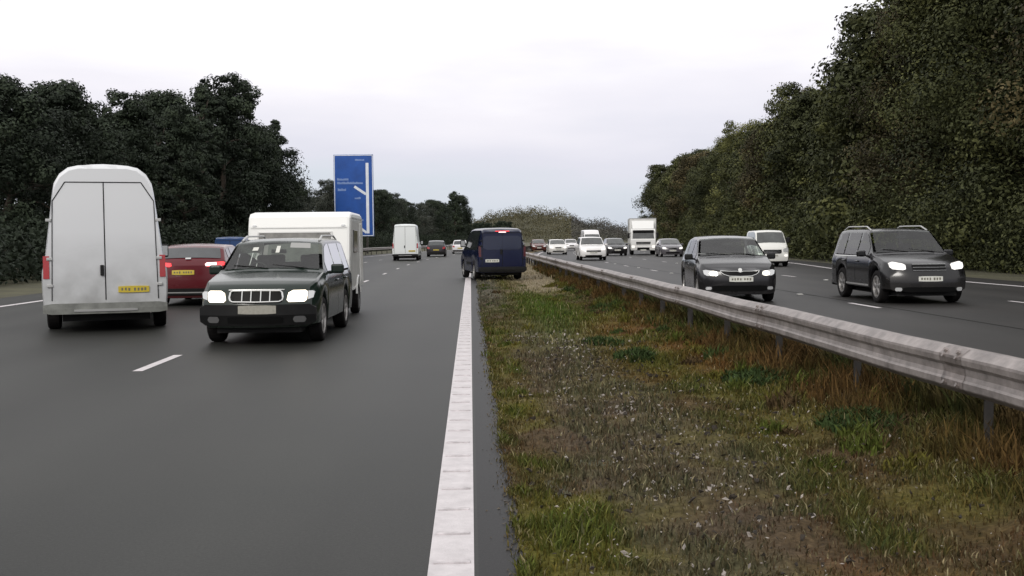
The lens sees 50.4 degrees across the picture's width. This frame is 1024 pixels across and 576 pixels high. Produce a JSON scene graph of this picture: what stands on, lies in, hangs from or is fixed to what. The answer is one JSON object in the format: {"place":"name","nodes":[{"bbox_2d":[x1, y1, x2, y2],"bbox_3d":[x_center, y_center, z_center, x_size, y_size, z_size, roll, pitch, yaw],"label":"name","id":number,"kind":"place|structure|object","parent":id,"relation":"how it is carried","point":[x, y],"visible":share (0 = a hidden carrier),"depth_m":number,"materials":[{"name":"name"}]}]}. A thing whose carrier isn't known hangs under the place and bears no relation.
{"place":"outdoors","nodes":[
{"label":"outdoors","id":0,"kind":"place"},
{"bbox_2d":[0,0,882,230],"label":"sky","id":1,"kind":"structure","parent":0,"point":[496,104],"materials":[{"name":"white"}]},
{"bbox_2d":[0,242,1023,548],"bbox_3d":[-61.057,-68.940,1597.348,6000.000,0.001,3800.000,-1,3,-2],"label":"ground","id":2,"kind":"structure","parent":0,"point":[10,288],"depth_m":40.06,"materials":[{"name":"green plant"}]},
{"bbox_2d":[0,73,89,274],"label":"broadleaf tree","id":3,"kind":"object","parent":2,"relation":"on","point":[17,151],"visible":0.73,"depth_m":51.73,"materials":[{"name":"green plant"}]},
{"bbox_2d":[1,78,137,237],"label":"broadleaf tree","id":4,"kind":"object","parent":2,"relation":"on","point":[57,97],"visible":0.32,"depth_m":58.78,"materials":[{"name":"green plant"}]},
{"bbox_2d":[66,101,129,165],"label":"conifer tree","id":5,"kind":"object","parent":2,"relation":"on","point":[105,116],"visible":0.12,"depth_m":65.11,"materials":[{"name":"green plant"}]},
{"bbox_2d":[104,88,170,229],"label":"conifer tree","id":6,"kind":"object","parent":2,"relation":"on","point":[132,113],"visible":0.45,"depth_m":71.45,"materials":[{"name":"green plant"}]},
{"bbox_2d":[140,119,170,224],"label":"conifer tree","id":7,"kind":"object","parent":2,"relation":"on","point":[151,141],"visible":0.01,"depth_m":93.19,"materials":[{"name":"green plant"}]},
{"bbox_2d":[149,117,178,237],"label":"conifer tree","id":8,"kind":"object","parent":2,"relation":"on","point":[167,208],"visible":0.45,"depth_m":78.94,"materials":[{"name":"green plant"}]},
{"bbox_2d":[139,89,227,220],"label":"broadleaf tree","id":9,"kind":"object","parent":2,"relation":"on","point":[163,101],"visible":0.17,"depth_m":98.67,"materials":[{"name":"green plant"}]},
{"bbox_2d":[153,102,222,236],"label":"conifer tree","id":10,"kind":"object","parent":2,"relation":"on","point":[184,173],"visible":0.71,"depth_m":84.20,"materials":[{"name":"green plant"}]},
{"bbox_2d":[189,87,227,236],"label":"conifer tree","id":11,"kind":"object","parent":2,"relation":"on","point":[213,194],"visible":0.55,"depth_m":91.76,"materials":[{"name":"green plant"}]},
{"bbox_2d":[173,72,266,236],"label":"conifer tree","id":12,"kind":"object","parent":2,"relation":"on","point":[222,103],"visible":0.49,"depth_m":97.86,"materials":[{"name":"green plant"}]},
{"bbox_2d":[0,215,467,284],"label":"undergrowth","id":13,"kind":"object","parent":2,"relation":"on","point":[180,233],"visible":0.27,"depth_m":46.32,"materials":[{"name":"green plant"}]},
{"bbox_2d":[212,78,272,229],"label":"conifer tree","id":14,"kind":"object","parent":2,"relation":"on","point":[251,97],"visible":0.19,"depth_m":105.16,"materials":[{"name":"green plant"}]},
{"bbox_2d":[225,131,298,227],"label":"broadleaf tree","id":15,"kind":"object","parent":2,"relation":"on","point":[276,182],"visible":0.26,"depth_m":111.41,"materials":[{"name":"green plant"}]},
{"bbox_2d":[259,119,294,211],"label":"conifer tree","id":16,"kind":"object","parent":2,"relation":"on","point":[274,123],"visible":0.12,"depth_m":125.47,"materials":[{"name":"green plant"}]},
{"bbox_2d":[247,124,312,223],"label":"broadleaf tree","id":17,"kind":"object","parent":2,"relation":"on","point":[283,140],"visible":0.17,"depth_m":119.27,"materials":[{"name":"green plant"}]},
{"bbox_2d":[279,174,305,211],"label":"conifer tree","id":18,"kind":"object","parent":2,"relation":"on","point":[297,200],"visible":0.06,"depth_m":133.91,"materials":[{"name":"green plant"}]},
{"bbox_2d":[280,179,317,211],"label":"broadleaf tree","id":19,"kind":"object","parent":2,"relation":"on","point":[308,204],"visible":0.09,"depth_m":141.74,"materials":[{"name":"green plant"}]},
{"bbox_2d":[0,243,629,575],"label":"carriageway","id":20,"kind":"structure","parent":2,"relation":"on","point":[302,453],"depth_m":8.31,"materials":[{"name":"asphalt"}]},
{"bbox_2d":[42,164,168,328],"bbox_3d":[-7.863,-0.799,21.195,2.332,2.870,5.999,-1,3,-19],"label":"panel van","id":21,"kind":"object","parent":20,"relation":"on","point":[106,253],"visible":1,"depth_m":18.48,"materials":[{"name":"white"}]},
{"bbox_2d":[165,244,239,303],"bbox_3d":[-7.811,-0.401,27.857,2.134,1.480,4.288,-1,3,-4],"label":"hatchback","id":22,"kind":"object","parent":20,"relation":"on","point":[189,276],"visible":0.45,"depth_m":25.82,"materials":[{"name":"red paint"}]},
{"bbox_2d":[215,237,247,246],"bbox_3d":[-14.159,-1.764,56.442,2.026,1.790,4.399,-1,3,-2],"label":"van","id":23,"kind":"object","parent":20,"relation":"on","point":[234,241],"visible":0.1,"depth_m":54.33,"materials":[{"name":"blue paint"}]},
{"bbox_2d":[200,235,351,340],"bbox_3d":[-3.736,-0.063,17.831,2.119,1.615,4.544,-1,3,-1],"label":"off-roader","id":24,"kind":"object","parent":20,"relation":"on","point":[312,293],"visible":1,"depth_m":16.14,"materials":[{"name":"green paint"}]},
{"bbox_2d":[248,212,362,312],"bbox_3d":[-4.193,-0.484,22.046,2.048,2.090,4.180,-1,3,-3],"label":"caravan","id":25,"kind":"object","parent":20,"relation":"on","point":[345,229],"visible":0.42,"depth_m":21.30,"materials":[{"name":"white metal"}]},
{"bbox_2d":[257,231,331,261],"bbox_3d":[-4.232,-0.801,21.207,1.450,0.600,0.150,-1,3,-3],"label":"front window","id":26,"kind":"structure","parent":25,"relation":"in","point":[292,254],"depth_m":21.20,"materials":[{"name":"grey glass"}]},
{"bbox_2d":[353,230,357,251],"bbox_3d":[-3.204,-0.958,22.259,0.020,0.450,0.800,-1,3,-3],"label":"side window","id":27,"kind":"structure","parent":25,"relation":"in","point":[355,233],"depth_m":22.18,"materials":[{"name":"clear glass"}]},
{"bbox_2d":[359,223,362,281],"bbox_3d":[-3.258,-0.761,23.467,0.020,1.250,0.550,-1,3,-3],"label":"door","id":28,"kind":"structure","parent":25,"relation":"in","point":[360,225],"depth_m":23.33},
{"bbox_2d":[392,224,422,259],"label":"panel van","id":29,"kind":"object","parent":20,"relation":"on","point":[406,242],"visible":1,"depth_m":81.71,"materials":[{"name":"white"}]},
{"bbox_2d":[426,240,447,256],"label":"estate car","id":30,"kind":"object","parent":20,"relation":"on","point":[437,247],"visible":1,"depth_m":99.81,"materials":[{"name":"paint"}]},
{"bbox_2d":[427,273,473,575],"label":"edge line","id":31,"kind":"object","parent":20,"relation":"on","point":[450,547],"visible":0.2,"depth_m":6.75,"materials":[{"name":"paint"}]},
{"bbox_2d":[433,276,470,563],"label":"edge line ribs","id":32,"kind":"object","parent":31,"relation":"on","point":[463,561],"visible":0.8,"depth_m":7.53,"materials":[{"name":"paint"}]},
{"bbox_2d":[451,240,465,253],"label":"hatchback","id":33,"kind":"object","parent":20,"relation":"on","point":[456,247],"visible":0.56,"depth_m":118.90,"materials":[{"name":"white"}]},
{"bbox_2d":[134,251,1023,370],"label":"lane markings","id":34,"kind":"object","parent":20,"relation":"on","point":[157,363],"visible":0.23,"depth_m":13.99,"materials":[{"name":"paint"}]},
{"bbox_2d":[309,179,333,211],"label":"broadleaf tree","id":35,"kind":"object","parent":2,"relation":"on","point":[326,204],"visible":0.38,"depth_m":148.91,"materials":[{"name":"green plant"}]},
{"bbox_2d":[333,154,373,253],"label":"road sign","id":36,"kind":"object","parent":2,"relation":"on","point":[353,185],"visible":0.89,"depth_m":128.94,"materials":[{"name":"metal"}]},
{"bbox_2d":[374,190,401,235],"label":"broadleaf tree","id":37,"kind":"object","parent":2,"relation":"on","point":[379,201],"visible":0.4,"depth_m":190.66,"materials":[{"name":"green plant"}]},
{"bbox_2d":[374,189,402,232],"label":"broadleaf tree","id":38,"kind":"object","parent":2,"relation":"on","point":[390,196],"visible":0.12,"depth_m":198.49,"materials":[{"name":"green plant"}]},
{"bbox_2d":[382,192,415,228],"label":"broadleaf tree","id":39,"kind":"object","parent":2,"relation":"on","point":[396,196],"visible":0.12,"depth_m":208.72,"materials":[{"name":"green plant"}]},
{"bbox_2d":[390,198,420,228],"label":"broadleaf tree","id":40,"kind":"object","parent":2,"relation":"on","point":[410,218],"visible":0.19,"depth_m":218.38,"materials":[{"name":"green plant"}]},
{"bbox_2d":[403,202,426,233],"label":"broadleaf tree","id":41,"kind":"object","parent":2,"relation":"on","point":[416,213],"visible":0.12,"depth_m":228.29,"materials":[{"name":"green plant"}]},
{"bbox_2d":[409,203,430,235],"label":"broadleaf tree","id":42,"kind":"object","parent":2,"relation":"on","point":[420,208],"visible":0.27,"depth_m":238.10,"materials":[{"name":"green plant"}]},
{"bbox_2d":[413,202,440,234],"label":"broadleaf tree","id":43,"kind":"object","parent":2,"relation":"on","point":[428,211],"visible":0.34,"depth_m":248.40,"materials":[{"name":"green plant"}]},
{"bbox_2d":[422,199,447,238],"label":"broadleaf tree","id":44,"kind":"object","parent":2,"relation":"on","point":[441,219],"visible":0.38,"depth_m":257.34,"materials":[{"name":"green plant"}]},
{"bbox_2d":[429,201,452,239],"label":"broadleaf tree","id":45,"kind":"object","parent":2,"relation":"on","point":[444,210],"visible":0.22,"depth_m":267.51,"materials":[{"name":"green plant"}]},
{"bbox_2d":[363,243,524,254],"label":"safety barrier","id":46,"kind":"object","parent":2,"relation":"on","point":[378,248],"visible":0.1,"depth_m":124.77,"materials":[{"name":"metal"}]},
{"bbox_2d":[437,202,453,236],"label":"conifer tree","id":47,"kind":"object","parent":2,"relation":"on","point":[446,207],"visible":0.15,"depth_m":276.41,"materials":[{"name":"green plant"}]},
{"bbox_2d":[447,191,466,235],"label":"conifer tree","id":48,"kind":"object","parent":2,"relation":"on","point":[457,213],"visible":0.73,"depth_m":295.10,"materials":[{"name":"green plant"}]},
{"bbox_2d":[453,195,474,236],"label":"broadleaf tree","id":49,"kind":"object","parent":2,"relation":"on","point":[466,209],"visible":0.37,"depth_m":304.62,"materials":[{"name":"green plant"}]},
{"bbox_2d":[422,203,571,241],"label":"woodland","id":50,"kind":"object","parent":2,"relation":"on","point":[539,214],"visible":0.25,"depth_m":584.49,"materials":[{"name":"plant"}]},
{"bbox_2d":[471,273,524,575],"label":"edge strip","id":51,"kind":"object","parent":2,"relation":"on","point":[495,556],"visible":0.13,"depth_m":6.76,"materials":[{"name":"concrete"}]},
{"bbox_2d":[476,303,525,575],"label":"grit","id":52,"kind":"object","parent":51,"relation":"on","point":[516,511],"visible":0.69,"depth_m":7.03,"materials":[{"name":"gravel"}]},
{"bbox_2d":[631,164,667,221],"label":"broadleaf tree","id":53,"kind":"object","parent":2,"relation":"on","point":[657,170],"visible":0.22,"depth_m":175.09,"materials":[{"name":"green plant"}]},
{"bbox_2d":[638,172,663,222],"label":"broadleaf tree","id":54,"kind":"object","parent":2,"relation":"on","point":[650,186],"visible":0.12,"depth_m":173.98,"materials":[{"name":"green plant"}]},
{"bbox_2d":[647,171,665,221],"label":"broadleaf tree","id":55,"kind":"object","parent":2,"relation":"on","point":[652,211],"visible":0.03,"depth_m":169.22,"materials":[{"name":"green plant"}]},
{"bbox_2d":[652,171,676,223],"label":"broadleaf tree","id":56,"kind":"object","parent":2,"relation":"on","point":[661,188],"visible":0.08,"depth_m":163.87,"materials":[{"name":"green plant"}]},
{"bbox_2d":[653,162,683,222],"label":"broadleaf tree","id":57,"kind":"object","parent":2,"relation":"on","point":[665,195],"visible":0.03,"depth_m":158.50,"materials":[{"name":"green plant"}]},
{"bbox_2d":[654,152,694,235],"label":"broadleaf tree","id":58,"kind":"object","parent":2,"relation":"on","point":[670,169],"visible":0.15,"depth_m":153.09,"materials":[{"name":"green plant"}]},
{"bbox_2d":[660,151,712,235],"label":"broadleaf tree","id":59,"kind":"object","parent":2,"relation":"on","point":[679,174],"visible":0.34,"depth_m":142.70,"materials":[{"name":"green plant"}]},
{"bbox_2d":[670,149,713,225],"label":"broadleaf tree","id":60,"kind":"object","parent":2,"relation":"on","point":[698,151],"visible":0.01,"depth_m":147.46,"materials":[{"name":"green plant"}]},
{"bbox_2d":[673,156,716,222],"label":"broadleaf tree","id":61,"kind":"object","parent":2,"relation":"on","point":[693,170],"visible":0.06,"depth_m":139.07,"materials":[{"name":"green plant"}]},
{"bbox_2d":[679,154,722,224],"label":"broadleaf tree","id":62,"kind":"object","parent":2,"relation":"on","point":[699,164],"visible":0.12,"depth_m":133.00,"materials":[{"name":"green plant"}]},
{"bbox_2d":[686,144,733,219],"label":"broadleaf tree","id":63,"kind":"object","parent":2,"relation":"on","point":[708,171],"visible":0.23,"depth_m":127.25,"materials":[{"name":"green plant"}]},
{"bbox_2d":[695,142,737,236],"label":"broadleaf tree","id":64,"kind":"object","parent":2,"relation":"on","point":[722,175],"visible":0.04,"depth_m":117.59,"materials":[{"name":"green plant"}]},
{"bbox_2d":[703,138,734,218],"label":"broadleaf tree","id":65,"kind":"object","parent":2,"relation":"on","point":[719,151],"visible":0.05,"depth_m":122.01,"materials":[{"name":"green plant"}]},
{"bbox_2d":[702,119,761,219],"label":"broadleaf tree","id":66,"kind":"object","parent":2,"relation":"on","point":[734,133],"visible":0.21,"depth_m":112.04,"materials":[{"name":"green plant"}]},
{"bbox_2d":[710,128,754,223],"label":"broadleaf tree","id":67,"kind":"object","parent":2,"relation":"on","point":[728,208],"visible":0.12,"depth_m":106.78,"materials":[{"name":"green plant"}]},
{"bbox_2d":[476,249,1023,575],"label":"central reservation","id":68,"kind":"structure","parent":2,"relation":"on","point":[811,541],"depth_m":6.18,"materials":[{"name":"plant"}]},
{"bbox_2d":[460,228,526,279],"bbox_3d":[-0.750,-1.336,41.776,2.163,1.930,4.799,-1,3,-11],"label":"people carrier","id":69,"kind":"object","parent":68,"relation":"on","point":[494,251],"visible":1,"depth_m":39.57,"materials":[{"name":"blue paint"}]},
{"bbox_2d":[465,231,479,249],"bbox_3d":[-1.507,-1.812,41.243,0.133,0.714,3.014,-1,3,-11],"label":"side window","id":70,"kind":"structure","parent":69,"relation":"in","point":[473,238],"depth_m":41.04,"materials":[{"name":"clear glass"}]},
{"bbox_2d":[483,236,520,249],"bbox_3d":[-0.353,-1.644,39.507,1.400,0.500,0.045,-1,3,-11],"label":"rear window","id":71,"kind":"structure","parent":69,"relation":"in","point":[489,242],"depth_m":39.49,"materials":[{"name":"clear glass"}]},
{"bbox_2d":[497,335,1004,574],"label":"dead leaves","id":72,"kind":"object","parent":68,"relation":"on","point":[731,496],"visible":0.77,"depth_m":7.37,"materials":[{"name":"plant"}]},
{"bbox_2d":[505,330,1019,575],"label":"chippings","id":73,"kind":"object","parent":68,"relation":"on","point":[723,573],"visible":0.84,"depth_m":7.25,"materials":[{"name":"gravel"}]},
{"bbox_2d":[526,245,1023,444],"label":"safety barrier","id":74,"kind":"object","parent":68,"relation":"on","point":[990,379],"visible":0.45,"depth_m":8.96,"materials":[{"name":"metal"}]},
{"bbox_2d":[725,123,801,221],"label":"broadleaf tree","id":75,"kind":"object","parent":2,"relation":"on","point":[738,207],"visible":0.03,"depth_m":100.89,"materials":[{"name":"green plant"}]},
{"bbox_2d":[726,123,808,246],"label":"broadleaf tree","id":76,"kind":"object","parent":2,"relation":"on","point":[752,168],"visible":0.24,"depth_m":95.78,"materials":[{"name":"green plant"}]},
{"bbox_2d":[656,202,880,261],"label":"undergrowth","id":77,"kind":"object","parent":2,"relation":"on","point":[686,233],"visible":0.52,"depth_m":78.59,"materials":[{"name":"green plant"}]},
{"bbox_2d":[528,244,1023,358],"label":"carriageway","id":78,"kind":"structure","parent":2,"relation":"on","point":[985,304],"depth_m":24.07,"materials":[{"name":"asphalt"}]},
{"bbox_2d":[529,239,546,251],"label":"hatchback","id":79,"kind":"object","parent":78,"relation":"on","point":[537,244],"visible":0.98,"depth_m":128.77,"materials":[{"name":"orange paint"}]},
{"bbox_2d":[546,239,567,254],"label":"hatchback","id":80,"kind":"object","parent":78,"relation":"on","point":[556,246],"visible":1,"depth_m":105.78,"materials":[{"name":"silver metal"}]},
{"bbox_2d":[564,239,576,249],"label":"hatchback","id":81,"kind":"object","parent":78,"relation":"on","point":[571,243],"visible":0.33,"depth_m":139.14,"materials":[{"name":"paint"}]},
{"bbox_2d":[575,237,607,259],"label":"off roader","id":82,"kind":"object","parent":78,"relation":"on","point":[590,247],"visible":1,"depth_m":75.79,"materials":[{"name":"white"}]},
{"bbox_2d":[580,230,602,239],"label":"panel van","id":83,"kind":"object","parent":78,"relation":"on","point":[589,233],"visible":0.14,"depth_m":122.07,"materials":[{"name":"white"}]},
{"bbox_2d":[603,238,627,255],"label":"estate car","id":84,"kind":"object","parent":78,"relation":"on","point":[616,246],"visible":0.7,"depth_m":94.82,"materials":[{"name":"paint"}]},
{"bbox_2d":[628,218,658,254],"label":"lorry","id":85,"kind":"object","parent":78,"relation":"on","point":[642,233],"visible":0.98,"depth_m":98.62,"materials":[{"name":"white metal"}]},
{"bbox_2d":[655,238,683,256],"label":"estate car","id":86,"kind":"object","parent":78,"relation":"on","point":[667,246],"visible":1,"depth_m":87.18,"materials":[{"name":"grey paint"}]},
{"bbox_2d":[681,236,775,300],"bbox_3d":[5.293,-0.525,26.913,2.177,1.550,4.271,0,3,2],"label":"hatchback","id":87,"kind":"object","parent":78,"relation":"on","point":[738,272],"visible":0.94,"depth_m":25.28,"materials":[{"name":"paint"}]},
{"bbox_2d":[745,230,789,265],"bbox_3d":[13.295,-2.099,56.897,1.990,1.870,4.199,0,3,4],"label":"van","id":88,"kind":"object","parent":78,"relation":"on","point":[772,241],"visible":0.6,"depth_m":55.39,"materials":[{"name":"white"}]},
{"bbox_2d":[590,258,1020,328],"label":"tar joint","id":89,"kind":"object","parent":78,"relation":"on","point":[870,304],"visible":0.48,"depth_m":22.08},
{"bbox_2d":[832,225,965,302],"bbox_3d":[9.068,-0.610,25.788,2.221,1.745,4.487,-1,3,0],"label":"off roader","id":90,"kind":"object","parent":78,"relation":"on","point":[878,272],"visible":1,"depth_m":24.46,"materials":[{"name":"black paint"}]},
{"bbox_2d":[742,81,819,228],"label":"broadleaf tree","id":91,"kind":"object","parent":2,"relation":"on","point":[784,92],"visible":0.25,"depth_m":91.11,"materials":[{"name":"green plant"}]},
{"bbox_2d":[752,90,847,222],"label":"broadleaf tree","id":92,"kind":"object","parent":2,"relation":"on","point":[793,126],"visible":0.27,"depth_m":85.24,"materials":[{"name":"green plant"}]},
{"bbox_2d":[797,100,848,207],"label":"broadleaf tree","id":93,"kind":"object","parent":2,"relation":"on","point":[818,166],"visible":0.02,"depth_m":80.94,"materials":[{"name":"green plant"}]},
{"bbox_2d":[790,76,881,247],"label":"broadleaf tree","id":94,"kind":"object","parent":2,"relation":"on","point":[819,137],"visible":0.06,"depth_m":74.93,"materials":[{"name":"green plant"}]},
{"bbox_2d":[799,9,925,255],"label":"broadleaf tree","id":95,"kind":"object","parent":2,"relation":"on","point":[853,126],"visible":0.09,"depth_m":69.07,"materials":[{"name":"green plant"}]},
{"bbox_2d":[791,0,1012,247],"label":"broadleaf tree","id":96,"kind":"object","parent":2,"relation":"on","point":[862,63],"visible":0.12,"depth_m":63.41,"materials":[{"name":"green plant"}]},
{"bbox_2d":[833,0,1012,247],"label":"broadleaf tree","id":97,"kind":"object","parent":2,"relation":"on","point":[867,158],"visible":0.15,"depth_m":58.40,"materials":[{"name":"green plant"}]},
{"bbox_2d":[845,0,1023,245],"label":"broadleaf tree","id":98,"kind":"object","parent":2,"relation":"on","point":[922,7],"visible":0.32,"depth_m":54.15,"materials":[{"name":"green plant"}]},
{"bbox_2d":[851,192,1023,273],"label":"undergrowth","id":99,"kind":"object","parent":2,"relation":"on","point":[976,260],"visible":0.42,"depth_m":46.22,"materials":[{"name":"green plant"}]},
{"bbox_2d":[875,0,1023,266],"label":"broadleaf tree","id":100,"kind":"object","parent":2,"relation":"on","point":[990,8],"visible":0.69,"depth_m":48.22,"materials":[{"name":"green plant"}]},
{"bbox_2d":[925,38,1023,190],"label":"broadleaf tree","id":101,"kind":"object","parent":2,"relation":"on","point":[1020,163],"visible":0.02,"depth_m":54.59,"materials":[{"name":"green plant"}]},
{"bbox_2d":[935,0,1023,268],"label":"broadleaf tree","id":102,"kind":"object","parent":2,"relation":"on","point":[970,124],"visible":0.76,"depth_m":44.90,"materials":[{"name":"green plant"}]},
{"bbox_2d":[965,4,1023,139],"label":"broadleaf tree","id":103,"kind":"object","parent":2,"relation":"on","point":[1018,97],"visible":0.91,"depth_m":41.62,"materials":[{"name":"green plant"}]},
{"bbox_2d":[998,70,1023,192],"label":"broadleaf tree","id":104,"kind":"object","parent":2,"relation":"on","point":[1018,163],"visible":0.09,"depth_m":51.23,"materials":[{"name":"green plant"}]},
{"bbox_2d":[486,216,627,242],"bbox_3d":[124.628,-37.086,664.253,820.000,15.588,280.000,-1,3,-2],"label":"hill","id":105,"kind":"structure","parent":0,"point":[530,240],"depth_m":568.88,"materials":[{"name":"green plant"}]},
{"bbox_2d":[571,214,627,241],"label":"woodland","id":106,"kind":"object","parent":105,"relation":"on","point":[611,229],"visible":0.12,"depth_m":572.15,"materials":[{"name":"plant"}]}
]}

